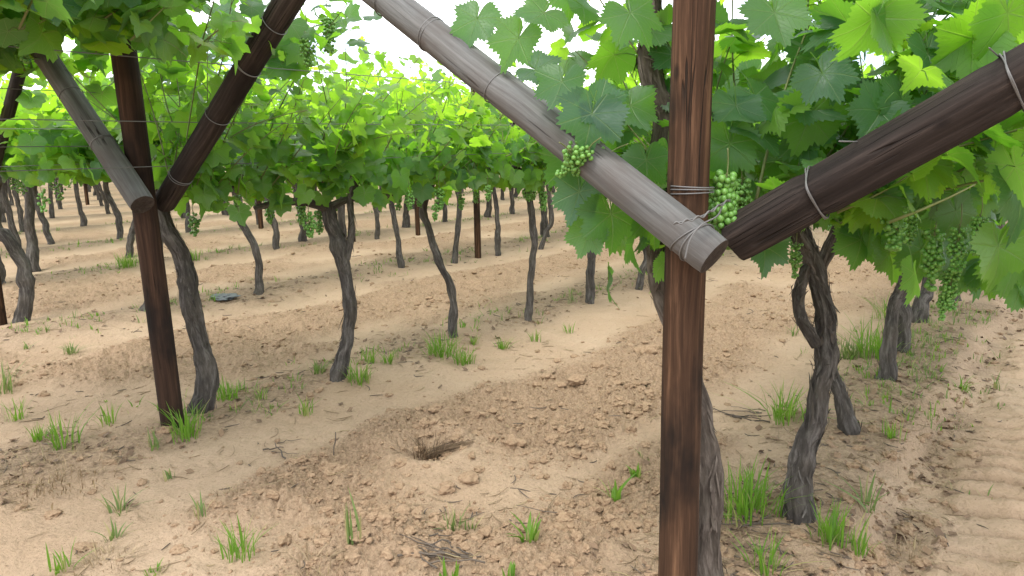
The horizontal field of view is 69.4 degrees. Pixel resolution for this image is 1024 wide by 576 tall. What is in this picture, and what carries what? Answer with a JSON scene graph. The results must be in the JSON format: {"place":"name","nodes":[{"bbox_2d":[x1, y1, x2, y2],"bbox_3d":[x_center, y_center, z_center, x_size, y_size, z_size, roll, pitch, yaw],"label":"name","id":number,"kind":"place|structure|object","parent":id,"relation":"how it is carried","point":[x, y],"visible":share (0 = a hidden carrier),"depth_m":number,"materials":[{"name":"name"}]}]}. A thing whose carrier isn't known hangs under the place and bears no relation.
{"place":"outdoors","nodes":[
{"label":"outdoors","id":0,"kind":"place"},
{"bbox_2d":[0,0,951,105],"label":"sky","id":1,"kind":"structure","parent":0,"point":[390,40],"materials":[{"name":"white"}]},
{"bbox_2d":[1,190,1020,506],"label":"grass","id":2,"kind":"structure","parent":0,"point":[462,324],"depth_m":4.97,"materials":[{"name":"plant"}]},
{"bbox_2d":[0,171,1023,575],"bbox_3d":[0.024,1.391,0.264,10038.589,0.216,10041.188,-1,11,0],"label":"ground","id":3,"kind":"structure","parent":0,"point":[600,321],"depth_m":4.09,"materials":[{"name":"soil"}]},
{"bbox_2d":[0,72,25,325],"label":"trellis post","id":4,"kind":"object","parent":3,"relation":"on","point":[9,108],"visible":0.47,"depth_m":5.46,"materials":[{"name":"brown wood"}]},
{"bbox_2d":[0,111,35,246],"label":"grape vine","id":5,"kind":"object","parent":3,"relation":"on","point":[8,210],"visible":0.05,"depth_m":10.64,"materials":[{"name":"grey plant"}]},
{"bbox_2d":[0,395,36,421],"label":"grass tuft","id":6,"kind":"object","parent":3,"relation":"on","point":[19,415],"visible":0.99,"depth_m":3.96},
{"bbox_2d":[12,178,24,231],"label":"grape vine","id":7,"kind":"object","parent":3,"relation":"on","point":[20,211],"visible":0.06,"depth_m":13.25,"materials":[{"name":"grey plant"}]},
{"bbox_2d":[0,357,43,394],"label":"grass tuft","id":8,"kind":"object","parent":3,"relation":"on","point":[8,386],"visible":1,"depth_m":4.50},
{"bbox_2d":[0,74,51,284],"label":"grape vine","id":9,"kind":"object","parent":3,"relation":"on","point":[9,175],"visible":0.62,"depth_m":7.81,"materials":[{"name":"green plant"}]},
{"bbox_2d":[0,78,71,271],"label":"grape vine","id":10,"kind":"object","parent":3,"relation":"on","point":[32,251],"visible":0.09,"depth_m":9.02,"materials":[{"name":"grey plant"}]},
{"bbox_2d":[25,419,59,441],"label":"grass tuft","id":11,"kind":"object","parent":3,"relation":"on","point":[38,436],"visible":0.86,"depth_m":3.58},
{"bbox_2d":[20,110,72,244],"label":"grape vine","id":12,"kind":"object","parent":3,"relation":"on","point":[45,228],"visible":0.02,"depth_m":11.70,"materials":[{"name":"grey plant"}]},
{"bbox_2d":[48,184,54,217],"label":"grape vine","id":13,"kind":"object","parent":3,"relation":"on","point":[51,207],"visible":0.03,"depth_m":16.10,"materials":[{"name":"grey plant"}]},
{"bbox_2d":[28,405,101,450],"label":"grass tuft","id":14,"kind":"object","parent":3,"relation":"on","point":[55,433],"visible":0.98,"depth_m":3.47,"materials":[{"name":"plant"}]},
{"bbox_2d":[45,535,100,575],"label":"grass tuft","id":15,"kind":"object","parent":3,"relation":"on","point":[63,564],"visible":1,"depth_m":2.53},
{"bbox_2d":[56,342,92,354],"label":"grass tuft","id":16,"kind":"object","parent":3,"relation":"on","point":[72,348],"visible":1,"depth_m":5.29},
{"bbox_2d":[0,442,159,517],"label":"dry grass clump","id":17,"kind":"object","parent":3,"relation":"on","point":[61,482],"visible":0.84,"depth_m":3.17,"materials":[{"name":"plant"}]},
{"bbox_2d":[74,181,87,226],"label":"grape vine","id":18,"kind":"object","parent":3,"relation":"on","point":[83,219],"visible":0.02,"depth_m":14.01,"materials":[{"name":"grey plant"}]},
{"bbox_2d":[45,531,157,575],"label":"dry grass clump","id":19,"kind":"object","parent":3,"relation":"on","point":[103,550],"visible":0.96,"depth_m":2.59,"materials":[{"name":"plant"}]},
{"bbox_2d":[97,182,110,213],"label":"grape vine","id":20,"kind":"object","parent":3,"relation":"on","point":[106,204],"visible":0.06,"depth_m":16.92,"materials":[{"name":"grey plant"}]},
{"bbox_2d":[88,399,121,426],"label":"grass tuft","id":21,"kind":"object","parent":3,"relation":"on","point":[108,417],"visible":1,"depth_m":3.77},
{"bbox_2d":[85,70,134,257],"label":"grape vine","id":22,"kind":"object","parent":3,"relation":"on","point":[130,241],"visible":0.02,"depth_m":9.99,"materials":[{"name":"grey plant"}]},
{"bbox_2d":[84,517,141,541],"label":"grass tuft","id":23,"kind":"object","parent":3,"relation":"on","point":[111,536],"visible":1,"depth_m":2.73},
{"bbox_2d":[103,182,123,238],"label":"grape vine","id":24,"kind":"object","parent":3,"relation":"on","point":[116,213],"visible":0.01,"depth_m":11.96,"materials":[{"name":"grey plant"}]},
{"bbox_2d":[0,55,227,322],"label":"grape vine","id":25,"kind":"object","parent":3,"relation":"on","point":[49,133],"visible":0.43,"depth_m":5.75,"materials":[{"name":"green plant"}]},
{"bbox_2d":[91,484,157,515],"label":"grass tuft","id":26,"kind":"object","parent":3,"relation":"on","point":[118,504],"visible":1,"depth_m":2.95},
{"bbox_2d":[112,252,138,268],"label":"grass tuft","id":27,"kind":"object","parent":3,"relation":"on","point":[130,262],"visible":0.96,"depth_m":8.90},
{"bbox_2d":[131,427,161,450],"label":"grass tuft","id":28,"kind":"object","parent":3,"relation":"on","point":[156,441],"visible":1,"depth_m":3.49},
{"bbox_2d":[29,35,281,311],"bbox_3d":[-3.230,-1.028,6.568,1.993,2.487,1.791,7,14,37],"label":"grape vine","id":29,"kind":"object","parent":3,"relation":"on","point":[51,106],"visible":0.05,"depth_m":6.13,"materials":[{"name":"green plant"}]},
{"bbox_2d":[31,0,305,427],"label":"trellis post","id":30,"kind":"object","parent":3,"relation":"on","point":[144,201],"visible":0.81,"depth_m":3.42,"materials":[{"name":"brown wood"}]},
{"bbox_2d":[0,119,438,124],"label":"trellis wire","id":31,"kind":"object","parent":30,"relation":"attached to","point":[180,122],"visible":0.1,"depth_m":3.09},
{"bbox_2d":[3,140,504,146],"bbox_3d":[5.583,-2.711,13.434,0.004,0.024,31.500,7,14,37],"label":"trellis wire","id":32,"kind":"object","parent":30,"relation":"attached to","point":[78,146],"depth_m":3.58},
{"bbox_2d":[0,152,536,171],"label":"trellis wire","id":33,"kind":"object","parent":30,"relation":"attached to","point":[167,166],"visible":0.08,"depth_m":3.29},
{"bbox_2d":[8,46,532,87],"bbox_3d":[6.486,-2.899,12.680,0.004,0.024,31.500,7,14,37],"label":"trellis wire","id":34,"kind":"object","parent":30,"relation":"attached to","point":[230,64],"visible":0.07,"depth_m":3.02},
{"bbox_2d":[0,0,345,177],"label":"grape vine","id":35,"kind":"object","parent":3,"relation":"on","point":[28,28],"visible":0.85,"depth_m":2.62,"materials":[{"name":"green plant"}]},
{"bbox_2d":[146,396,211,444],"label":"grass tuft","id":36,"kind":"object","parent":3,"relation":"on","point":[184,431],"visible":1,"depth_m":3.60,"materials":[{"name":"plant"}]},
{"bbox_2d":[185,201,190,232],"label":"grape vine","id":37,"kind":"object","parent":3,"relation":"on","point":[187,223],"visible":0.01,"depth_m":12.67,"materials":[{"name":"grey plant"}]},
{"bbox_2d":[189,492,210,519],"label":"grass tuft","id":38,"kind":"object","parent":3,"relation":"on","point":[200,507],"visible":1,"depth_m":2.81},
{"bbox_2d":[34,0,385,413],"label":"grape vine","id":39,"kind":"object","parent":3,"relation":"on","point":[252,138],"visible":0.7,"depth_m":3.77,"materials":[{"name":"green plant"}]},
{"bbox_2d":[210,293,240,300],"bbox_3d":[-2.709,0.078,6.965,0.248,0.049,0.304,-11,15,-43],"label":"plastic scrap","id":40,"kind":"object","parent":3,"relation":"on","point":[224,296],"visible":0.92,"depth_m":6.91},
{"bbox_2d":[216,376,249,402],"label":"grass tuft","id":41,"kind":"object","parent":3,"relation":"on","point":[223,394],"visible":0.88,"depth_m":4.13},
{"bbox_2d":[212,515,280,562],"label":"grass tuft","id":42,"kind":"object","parent":3,"relation":"on","point":[232,545],"visible":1,"depth_m":2.60,"materials":[{"name":"plant"}]},
{"bbox_2d":[256,199,263,228],"bbox_3d":[-4.559,-2.047,13.084,1.957,2.200,0.175,7,14,37],"label":"trellis post","id":43,"kind":"object","parent":3,"relation":"on","point":[260,219],"visible":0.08,"depth_m":13.23,"materials":[{"name":"brown wood"}]},
{"bbox_2d":[201,83,323,249],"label":"grape vine","id":44,"kind":"object","parent":3,"relation":"on","point":[275,237],"visible":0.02,"depth_m":10.47,"materials":[{"name":"grey plant"}]},
{"bbox_2d":[187,64,344,294],"bbox_3d":[-2.389,-1.175,7.068,1.818,2.550,2.025,-1,11,0],"label":"grape vine","id":45,"kind":"object","parent":3,"relation":"on","point":[256,253],"visible":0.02,"depth_m":7.15,"materials":[{"name":"grey plant"}]},
{"bbox_2d":[297,394,320,417],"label":"grass tuft","id":46,"kind":"object","parent":3,"relation":"on","point":[305,410],"visible":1,"depth_m":3.91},
{"bbox_2d":[276,538,352,575],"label":"dry grass clump","id":47,"kind":"object","parent":3,"relation":"on","point":[306,552],"visible":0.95,"depth_m":2.49,"materials":[{"name":"plant"}]},
{"bbox_2d":[263,92,369,241],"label":"grape vine","id":48,"kind":"object","parent":3,"relation":"on","point":[302,236],"visible":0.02,"depth_m":11.15,"materials":[{"name":"grey plant"}]},
{"bbox_2d":[311,358,333,374],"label":"grass tuft","id":49,"kind":"object","parent":3,"relation":"on","point":[315,365],"visible":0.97,"depth_m":4.60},
{"bbox_2d":[214,25,456,381],"bbox_3d":[-1.093,-0.536,4.630,1.266,2.214,1.747,-8,13,-33],"label":"grape vine","id":50,"kind":"object","parent":3,"relation":"on","point":[331,170],"visible":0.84,"depth_m":4.29,"materials":[{"name":"green plant"}]},
{"bbox_2d":[308,93,379,239],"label":"grape vine","id":51,"kind":"object","parent":3,"relation":"on","point":[377,227],"visible":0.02,"depth_m":11.69,"materials":[{"name":"grey plant"}]},
{"bbox_2d":[341,485,361,544],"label":"grass tuft","id":52,"kind":"object","parent":3,"relation":"on","point":[349,531],"visible":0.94,"depth_m":2.57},
{"bbox_2d":[264,45,439,268],"bbox_3d":[-1.899,-1.350,8.034,1.936,2.531,1.747,-9,13,-36],"label":"grape vine","id":53,"kind":"object","parent":3,"relation":"on","point":[341,209],"visible":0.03,"depth_m":7.61,"materials":[{"name":"green plant"}]},
{"bbox_2d":[343,361,377,386],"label":"grass tuft","id":54,"kind":"object","parent":3,"relation":"on","point":[364,376],"visible":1,"depth_m":4.45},
{"bbox_2d":[360,344,380,362],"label":"grass tuft","id":55,"kind":"object","parent":3,"relation":"on","point":[372,358],"visible":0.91,"depth_m":4.80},
{"bbox_2d":[317,52,444,267],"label":"grape vine","id":56,"kind":"object","parent":3,"relation":"on","point":[400,260],"visible":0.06,"depth_m":8.65,"materials":[{"name":"grey plant"}]},
{"bbox_2d":[376,511,394,524],"bbox_3d":[-0.464,0.843,2.708,0.074,0.048,0.079,-1,11,0],"label":"soil clod","id":57,"kind":"object","parent":3,"relation":"on","point":[385,516],"visible":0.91,"depth_m":2.68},
{"bbox_2d":[394,504,411,514],"bbox_3d":[-0.415,0.847,2.795,0.068,0.046,0.072,-1,11,0],"label":"soil clod","id":58,"kind":"object","parent":3,"relation":"on","point":[405,509],"visible":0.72,"depth_m":2.79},
{"bbox_2d":[402,193,410,227],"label":"grape vine","id":59,"kind":"object","parent":3,"relation":"on","point":[406,221],"visible":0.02,"depth_m":12.86,"materials":[{"name":"grey plant"}]},
{"bbox_2d":[347,425,480,476],"bbox_3d":[-0.437,0.740,3.516,0.945,0.173,0.952,-1,11,0],"label":"animal burrow hole","id":60,"kind":"object","parent":3,"relation":"on","point":[434,454],"visible":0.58,"depth_m":3.45,"materials":[{"name":"soil"}]},
{"bbox_2d":[414,198,419,235],"bbox_3d":[-1.586,-1.843,11.915,1.956,2.200,0.166,7,14,37],"label":"trellis post","id":61,"kind":"object","parent":3,"relation":"on","point":[417,223],"visible":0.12,"depth_m":12.06,"materials":[{"name":"brown wood"}]},
{"bbox_2d":[306,36,537,337],"bbox_3d":[-0.420,-0.694,5.319,1.495,2.198,1.678,8,14,39],"label":"grape vine","id":62,"kind":"object","parent":3,"relation":"on","point":[459,170],"visible":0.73,"depth_m":5.08,"materials":[{"name":"green plant"}]},
{"bbox_2d":[428,403,442,412],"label":"soil clod","id":63,"kind":"object","parent":3,"relation":"on","point":[435,407],"visible":1,"depth_m":3.90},
{"bbox_2d":[417,327,463,358],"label":"grass tuft","id":64,"kind":"object","parent":3,"relation":"on","point":[442,348],"visible":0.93,"depth_m":4.96,"materials":[{"name":"plant"}]},
{"bbox_2d":[397,533,484,568],"bbox_3d":[-0.245,0.897,2.546,0.312,0.032,0.220,-1,11,0],"label":"twig pile","id":65,"kind":"object","parent":3,"relation":"on","point":[424,552],"visible":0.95,"depth_m":2.52,"materials":[{"name":"wood"}]},
{"bbox_2d":[372,64,516,263],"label":"grape vine","id":66,"kind":"object","parent":3,"relation":"on","point":[454,258],"visible":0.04,"depth_m":9.00,"materials":[{"name":"grey plant"}]},
{"bbox_2d":[438,480,455,494],"bbox_3d":[-0.265,0.824,3.039,0.074,0.045,0.080,-1,11,0],"label":"soil clod","id":67,"kind":"object","parent":3,"relation":"on","point":[448,487],"visible":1,"depth_m":3.02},
{"bbox_2d":[438,556,458,575],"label":"grass tuft","id":68,"kind":"object","parent":3,"relation":"on","point":[456,572],"visible":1,"depth_m":2.38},
{"bbox_2d":[429,504,471,531],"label":"grass tuft","id":69,"kind":"object","parent":3,"relation":"on","point":[453,522],"visible":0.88,"depth_m":2.75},
{"bbox_2d":[407,78,500,255],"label":"grape vine","id":70,"kind":"object","parent":3,"relation":"on","point":[497,240],"visible":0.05,"depth_m":9.61,"materials":[{"name":"grey plant"}]},
{"bbox_2d":[445,346,478,365],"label":"grass tuft","id":71,"kind":"object","parent":3,"relation":"on","point":[463,361],"visible":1,"depth_m":4.83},
{"bbox_2d":[458,470,478,484],"bbox_3d":[-0.185,0.814,3.128,0.095,0.067,0.112,-1,11,0],"label":"soil clod","id":72,"kind":"object","parent":3,"relation":"on","point":[470,477],"visible":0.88,"depth_m":3.10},
{"bbox_2d":[484,192,491,217],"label":"grape vine","id":73,"kind":"object","parent":3,"relation":"on","point":[488,211],"visible":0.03,"depth_m":14.44,"materials":[{"name":"grey plant"}]},
{"bbox_2d":[470,89,514,257],"bbox_3d":[-0.473,-1.357,9.152,1.957,2.200,0.169,7,14,37],"label":"trellis post","id":74,"kind":"object","parent":3,"relation":"on","point":[477,232],"visible":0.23,"depth_m":9.27,"materials":[{"name":"brown wood"}]},
{"bbox_2d":[415,62,594,321],"bbox_3d":[0.070,-0.811,6.106,1.632,2.160,1.465,1,11,11],"label":"grape vine","id":75,"kind":"object","parent":3,"relation":"on","point":[532,167],"visible":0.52,"depth_m":5.89,"materials":[{"name":"green plant"}]},
{"bbox_2d":[502,561,515,575],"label":"grass tuft","id":76,"kind":"object","parent":3,"relation":"on","point":[511,570],"visible":1,"depth_m":2.39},
{"bbox_2d":[459,73,558,249],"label":"grape vine","id":77,"kind":"object","parent":3,"relation":"on","point":[549,227],"visible":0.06,"depth_m":10.20,"materials":[{"name":"grey plant"}]},
{"bbox_2d":[0,238,1023,575],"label":"dry leaves","id":78,"kind":"object","parent":3,"relation":"on","point":[744,530],"visible":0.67,"depth_m":3.33,"materials":[{"name":"brown plant"}]},
{"bbox_2d":[509,188,514,213],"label":"grape vine","id":79,"kind":"object","parent":3,"relation":"on","point":[512,203],"visible":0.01,"depth_m":15.12,"materials":[{"name":"grey plant"}]},
{"bbox_2d":[0,221,1023,575],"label":"soil crumbs","id":80,"kind":"object","parent":3,"relation":"on","point":[560,523],"visible":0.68,"depth_m":3.10,"materials":[{"name":"soil"}]},
{"bbox_2d":[0,237,1023,575],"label":"straw litter","id":81,"kind":"object","parent":3,"relation":"on","point":[566,476],"visible":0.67,"depth_m":3.31,"materials":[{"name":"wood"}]},
{"bbox_2d":[503,433,527,449],"bbox_3d":[0.011,0.728,3.486,0.110,0.071,0.104,-4,11,-16],"label":"soil clod","id":82,"kind":"object","parent":3,"relation":"on","point":[513,440],"visible":0.98,"depth_m":3.45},
{"bbox_2d":[508,511,541,543],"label":"grass tuft","id":83,"kind":"object","parent":3,"relation":"on","point":[532,533],"visible":0.95,"depth_m":2.61,"materials":[{"name":"plant"}]},
{"bbox_2d":[538,373,555,380],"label":"soil clod","id":84,"kind":"object","parent":3,"relation":"on","point":[547,376],"visible":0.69,"depth_m":4.47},
{"bbox_2d":[469,75,651,303],"bbox_3d":[0.588,-0.891,6.639,1.298,2.144,2.016,-11,15,-42],"label":"grape vine","id":85,"kind":"object","parent":3,"relation":"on","point":[590,282],"visible":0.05,"depth_m":6.58,"materials":[{"name":"grey plant"}]},
{"bbox_2d":[539,78,585,236],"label":"grape vine","id":86,"kind":"object","parent":3,"relation":"on","point":[544,223],"visible":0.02,"depth_m":11.15,"materials":[{"name":"grey plant"}]},
{"bbox_2d":[566,373,585,385],"bbox_3d":[0.379,0.540,4.356,0.120,0.068,0.116,-1,11,0],"label":"soil clod","id":87,"kind":"object","parent":3,"relation":"on","point":[573,379],"visible":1,"depth_m":4.32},
{"bbox_2d":[590,360,609,369],"bbox_3d":[0.568,0.508,4.731,0.137,0.080,0.121,8,14,38],"label":"soil clod","id":88,"kind":"object","parent":3,"relation":"on","point":[599,364],"visible":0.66,"depth_m":4.70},
{"bbox_2d":[591,473,635,501],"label":"grass tuft","id":89,"kind":"object","parent":3,"relation":"on","point":[615,494],"visible":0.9,"depth_m":2.95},
{"bbox_2d":[626,462,648,477],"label":"grass tuft","id":90,"kind":"object","parent":3,"relation":"on","point":[638,473],"visible":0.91,"depth_m":3.15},
{"bbox_2d":[632,344,661,354],"bbox_3d":[0.908,0.430,4.970,0.202,0.104,0.160,3,12,21],"label":"soil clod","id":91,"kind":"object","parent":3,"relation":"on","point":[654,349],"visible":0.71,"depth_m":4.95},
{"bbox_2d":[633,73,670,289],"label":"grape vine","id":92,"kind":"object","parent":3,"relation":"on","point":[640,278],"visible":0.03,"depth_m":7.13,"materials":[{"name":"grey plant"}]},
{"bbox_2d":[362,0,1023,575],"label":"trellis post","id":93,"kind":"object","parent":3,"relation":"on","point":[948,118],"visible":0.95,"depth_m":1.83,"materials":[{"name":"brown wood"}]},
{"bbox_2d":[450,0,1023,575],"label":"grape vine","id":94,"kind":"object","parent":3,"relation":"on","point":[616,116],"visible":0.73,"depth_m":1.98,"materials":[{"name":"green plant"}]},
{"bbox_2d":[713,406,769,422],"bbox_3d":[1.197,0.659,3.858,0.349,0.035,0.225,-1,11,0],"label":"twig pile","id":95,"kind":"object","parent":3,"relation":"on","point":[738,416],"visible":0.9,"depth_m":3.87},
{"bbox_2d":[721,508,790,529],"bbox_3d":[0.832,0.831,2.693,0.335,0.038,0.161,-1,11,0],"label":"twig pile","id":96,"kind":"object","parent":3,"relation":"on","point":[754,523],"visible":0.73,"depth_m":2.66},
{"bbox_2d":[722,454,814,527],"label":"grass tuft","id":97,"kind":"object","parent":3,"relation":"on","point":[742,502],"visible":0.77,"depth_m":2.73,"materials":[{"name":"plant"}]},
{"bbox_2d":[724,525,823,575],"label":"grass tuft","id":98,"kind":"object","parent":3,"relation":"on","point":[763,565],"visible":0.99,"depth_m":2.39,"materials":[{"name":"plant"}]},
{"bbox_2d":[548,0,1023,525],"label":"grape vine","id":99,"kind":"object","parent":3,"relation":"on","point":[956,48],"visible":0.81,"depth_m":1.90,"materials":[{"name":"green plant"}]},
{"bbox_2d":[713,379,867,425],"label":"grass tuft","id":100,"kind":"object","parent":3,"relation":"on","point":[777,412],"visible":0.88,"depth_m":3.73,"materials":[{"name":"plant"}]},
{"bbox_2d":[806,496,866,550],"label":"grass tuft","id":101,"kind":"object","parent":3,"relation":"on","point":[831,531],"visible":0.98,"depth_m":2.56,"materials":[{"name":"plant"}]},
{"bbox_2d":[797,331,900,359],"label":"grass tuft","id":102,"kind":"object","parent":3,"relation":"on","point":[844,353],"visible":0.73,"depth_m":4.80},
{"bbox_2d":[826,472,892,513],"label":"grass tuft","id":103,"kind":"object","parent":3,"relation":"on","point":[867,498],"visible":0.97,"depth_m":2.82,"materials":[{"name":"plant"}]},
{"bbox_2d":[846,513,880,557],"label":"grass tuft","id":104,"kind":"object","parent":3,"relation":"on","point":[864,543],"visible":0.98,"depth_m":2.52,"materials":[{"name":"plant"}]},
{"bbox_2d":[729,0,998,435],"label":"grape vine","id":105,"kind":"object","parent":3,"relation":"on","point":[848,424],"visible":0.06,"depth_m":3.45,"materials":[{"name":"grey plant"}]},
{"bbox_2d":[836,306,919,359],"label":"grass tuft","id":106,"kind":"object","parent":3,"relation":"on","point":[876,346],"visible":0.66,"depth_m":4.73,"materials":[{"name":"plant"}]},
{"bbox_2d":[763,14,998,380],"bbox_3d":[2.173,-0.524,3.796,1.208,2.343,2.058,-5,11,-18],"label":"grape vine","id":107,"kind":"object","parent":3,"relation":"on","point":[888,366],"visible":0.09,"depth_m":4.20,"materials":[{"name":"grey plant"}]},
{"bbox_2d":[863,292,909,319],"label":"grass tuft","id":108,"kind":"object","parent":3,"relation":"on","point":[882,310],"visible":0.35,"depth_m":5.81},
{"bbox_2d":[880,415,907,440],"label":"grass tuft","id":109,"kind":"object","parent":3,"relation":"on","point":[890,434],"visible":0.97,"depth_m":3.41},
{"bbox_2d":[883,528,980,574],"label":"dry grass clump","id":110,"kind":"object","parent":3,"relation":"on","point":[914,548],"visible":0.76,"depth_m":2.65,"materials":[{"name":"plant"}]},
{"bbox_2d":[874,75,1005,322],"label":"grape vine","id":111,"kind":"object","parent":3,"relation":"on","point":[920,307],"visible":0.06,"depth_m":5.60,"materials":[{"name":"grey plant"}]},
{"bbox_2d":[882,52,999,352],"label":"grape vine","id":112,"kind":"object","parent":3,"relation":"on","point":[905,321],"visible":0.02,"depth_m":4.79,"materials":[{"name":"grey plant"}]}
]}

